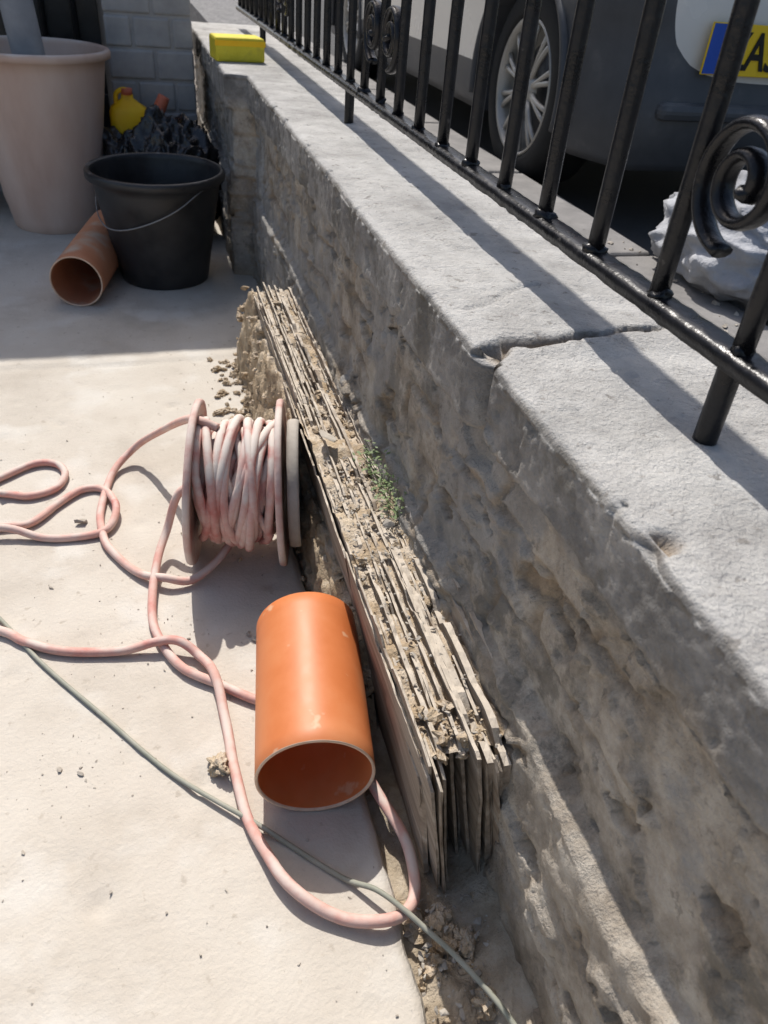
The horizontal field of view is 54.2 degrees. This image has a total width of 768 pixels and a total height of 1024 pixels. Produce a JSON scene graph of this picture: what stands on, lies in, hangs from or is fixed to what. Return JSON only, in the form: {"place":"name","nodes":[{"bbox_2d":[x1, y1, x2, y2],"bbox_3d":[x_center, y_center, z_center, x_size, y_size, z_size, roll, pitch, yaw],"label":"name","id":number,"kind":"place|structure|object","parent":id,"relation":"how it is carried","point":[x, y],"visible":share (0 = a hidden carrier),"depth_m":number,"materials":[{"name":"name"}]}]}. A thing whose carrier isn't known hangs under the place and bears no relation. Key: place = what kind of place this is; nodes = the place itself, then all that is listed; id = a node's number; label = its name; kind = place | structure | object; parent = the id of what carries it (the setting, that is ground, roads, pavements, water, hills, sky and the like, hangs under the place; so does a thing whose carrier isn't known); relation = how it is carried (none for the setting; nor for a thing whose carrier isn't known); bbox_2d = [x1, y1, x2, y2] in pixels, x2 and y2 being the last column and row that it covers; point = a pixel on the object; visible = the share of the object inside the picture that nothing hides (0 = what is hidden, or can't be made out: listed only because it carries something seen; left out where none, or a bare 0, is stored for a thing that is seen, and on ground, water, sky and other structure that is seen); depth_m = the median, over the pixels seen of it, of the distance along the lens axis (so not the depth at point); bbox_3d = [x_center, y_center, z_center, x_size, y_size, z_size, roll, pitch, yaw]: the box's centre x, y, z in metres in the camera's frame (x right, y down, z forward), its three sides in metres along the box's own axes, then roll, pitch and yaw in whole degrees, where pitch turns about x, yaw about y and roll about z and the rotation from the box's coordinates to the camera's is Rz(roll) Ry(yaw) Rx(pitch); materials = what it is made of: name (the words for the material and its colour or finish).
{"place":"outdoors","nodes":[
{"label":"outdoors","id":0,"kind":"place"},
{"bbox_2d":[0,184,426,1023],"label":"patio floor","id":1,"kind":"structure","parent":0,"point":[120,366],"depth_m":1.16,"materials":[{"name":"concrete"}]},
{"bbox_2d":[0,0,110,234],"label":"plastic bin","id":2,"kind":"object","parent":1,"relation":"on","point":[52,89],"visible":0.92,"depth_m":2.73,"materials":[{"name":"beige plastic"}]},
{"bbox_2d":[49,209,118,306],"bbox_3d":[-0.997,-0.889,2.592,0.162,0.162,0.530,1,37,-6],"label":"drain pipe","id":3,"kind":"object","parent":1,"relation":"on","point":[85,265],"visible":0.84,"depth_m":2.48,"materials":[{"name":"orange plastic"}]},
{"bbox_2d":[103,126,133,155],"bbox_3d":[-1.042,-1.388,3.064,0.348,0.348,0.334,-6,38,-15],"label":"rubbish bag","id":4,"kind":"object","parent":1,"relation":"on","point":[115,141],"visible":0.15,"depth_m":2.92,"materials":[{"name":"black plastic"}]},
{"bbox_2d":[109,87,145,133],"bbox_3d":[-1.021,-1.592,3.007,0.150,0.194,0.084,-6,38,-15],"label":"yellow container","id":5,"kind":"object","parent":4,"relation":"on","point":[126,110],"visible":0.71,"depth_m":2.97,"materials":[{"name":"plastic"}]},
{"bbox_2d":[101,0,197,120],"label":"brick pier","id":6,"kind":"structure","parent":1,"relation":"on","point":[150,44],"depth_m":3.00,"materials":[{"name":"grey brick"}]},
{"bbox_2d":[83,152,224,289],"bbox_3d":[-0.769,-0.992,2.590,0.451,0.365,0.451,-6,38,-15],"label":"black bucket","id":7,"kind":"object","parent":1,"relation":"on","point":[158,210],"visible":0.99,"depth_m":2.49,"materials":[{"name":"plastic"}]},
{"bbox_2d":[128,104,221,220],"bbox_3d":[-0.824,-1.333,2.937,0.390,0.460,0.391,-6,38,-15],"label":"rubbish bag","id":8,"kind":"object","parent":1,"relation":"on","point":[155,129],"visible":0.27,"depth_m":2.81,"materials":[{"name":"black plastic"}]},
{"bbox_2d":[154,93,168,113],"bbox_3d":[-0.913,-1.561,2.991,0.128,0.190,0.057,-6,38,-15],"label":"red tool handle","id":9,"kind":"object","parent":8,"relation":"on","point":[161,100],"visible":0.3,"depth_m":2.95,"materials":[{"name":"plastic"}]},
{"bbox_2d":[0,398,420,928],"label":"hose reel","id":10,"kind":"object","parent":1,"relation":"on","point":[241,487],"visible":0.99,"depth_m":1.33,"materials":[{"name":"rubber"}]},
{"bbox_2d":[206,752,230,776],"bbox_3d":[-0.244,0.380,1.119,0.038,0.041,0.048,-6,38,-15],"label":"mortar lump","id":11,"kind":"object","parent":1,"relation":"on","point":[218,762],"visible":1,"depth_m":1.11,"materials":[{"name":"concrete"}]},
{"bbox_2d":[0,616,516,1023],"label":"electric cable","id":12,"kind":"object","parent":1,"relation":"on","point":[471,972],"visible":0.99,"depth_m":1.03,"materials":[{"name":"rubber"}]},
{"bbox_2d":[235,291,377,732],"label":"clay bank","id":13,"kind":"structure","parent":1,"relation":"on","point":[320,567],"depth_m":1.52,"materials":[{"name":"beige soil"}]},
{"bbox_2d":[254,592,375,810],"bbox_3d":[-0.112,0.279,1.143,0.166,0.166,0.284,-1,37,-8],"label":"drain pipe","id":14,"kind":"object","parent":1,"relation":"on","point":[313,746],"visible":1,"depth_m":1.09,"materials":[{"name":"orange plastic"}]},
{"bbox_2d":[190,0,257,25],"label":"pavement","id":15,"kind":"structure","parent":0,"point":[217,11],"depth_m":7.61,"materials":[{"name":"grey concrete"}]},
{"bbox_2d":[555,203,738,332],"bbox_3d":[0.519,-0.521,1.815,0.671,0.016,1.675,-6,38,-15],"label":"street debris","id":16,"kind":"object","parent":15,"relation":"on","point":[736,313],"visible":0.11,"depth_m":1.83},
{"bbox_2d":[648,170,767,320],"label":"rubble sack","id":17,"kind":"object","parent":15,"relation":"on","point":[731,278],"visible":0.42,"depth_m":1.78,"materials":[{"name":"white plastic"}]},
{"bbox_2d":[274,0,767,325],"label":"road","id":18,"kind":"structure","parent":0,"point":[638,216],"depth_m":3.18,"materials":[{"name":"grey asphalt"}]},
{"bbox_2d":[234,0,767,361],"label":"kerb","id":19,"kind":"structure","parent":18,"relation":"on","point":[685,292],"depth_m":2.22,"materials":[{"name":"grey concrete"}]},
{"bbox_2d":[331,0,767,184],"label":"parked car","id":20,"kind":"object","parent":18,"relation":"on","point":[691,35],"visible":0.61,"depth_m":2.42,"materials":[{"name":"paint"}]},
{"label":"ground","id":21,"kind":"structure","parent":0,"visible":0},
{"bbox_2d":[96,0,113,105],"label":"house wall","id":22,"kind":"structure","parent":21,"relation":"on","point":[104,43],"depth_m":3.27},
{"bbox_2d":[0,0,110,126],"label":"metal gate","id":23,"kind":"structure","parent":22,"relation":"attached to","point":[73,19],"depth_m":3.15,"materials":[{"name":"black metal"}]},
{"bbox_2d":[257,284,538,1023],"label":"dirt strip","id":24,"kind":"object","parent":21,"relation":"on","point":[502,974],"visible":0.06,"depth_m":0.99,"materials":[{"name":"brown soil"}]},
{"bbox_2d":[0,287,503,1023],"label":"stone rubble","id":25,"kind":"object","parent":24,"relation":"on","point":[388,523],"visible":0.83,"depth_m":1.08,"materials":[{"name":"beige stone"}]},
{"bbox_2d":[181,286,496,1023],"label":"clay clods","id":26,"kind":"object","parent":24,"relation":"on","point":[453,936],"visible":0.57,"depth_m":0.98,"materials":[{"name":"beige soil"}]},
{"bbox_2d":[251,282,510,893],"bbox_3d":[-0.089,-0.066,1.512,0.152,0.322,1.536,-6,38,-15],"label":"slate stack","id":27,"kind":"object","parent":24,"relation":"on","point":[455,799],"visible":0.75,"depth_m":1.05,"materials":[{"name":"stone"}]},
{"bbox_2d":[352,439,406,518],"bbox_3d":[0.002,-0.058,1.272,0.080,0.042,0.234,-6,38,-15],"label":"weed plant","id":28,"kind":"object","parent":27,"relation":"on","point":[381,480],"visible":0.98,"depth_m":1.26,"materials":[{"name":"green plant"}]},
{"bbox_2d":[191,21,767,1023],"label":"garden wall","id":29,"kind":"structure","parent":21,"relation":"on","point":[525,403],"depth_m":0.82,"materials":[{"name":"grey stone"}]},
{"bbox_2d":[209,33,265,62],"bbox_3d":[-0.512,-1.615,2.614,0.174,0.073,0.122,-10,39,-19],"label":"yellow box","id":30,"kind":"object","parent":29,"relation":"on","point":[236,48],"visible":1,"depth_m":2.57,"materials":[{"name":"plastic"}]},
{"bbox_2d":[236,0,767,445],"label":"iron railing","id":31,"kind":"object","parent":29,"relation":"on","point":[708,194],"visible":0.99,"depth_m":0.85,"materials":[{"name":"black metal"}]}
]}

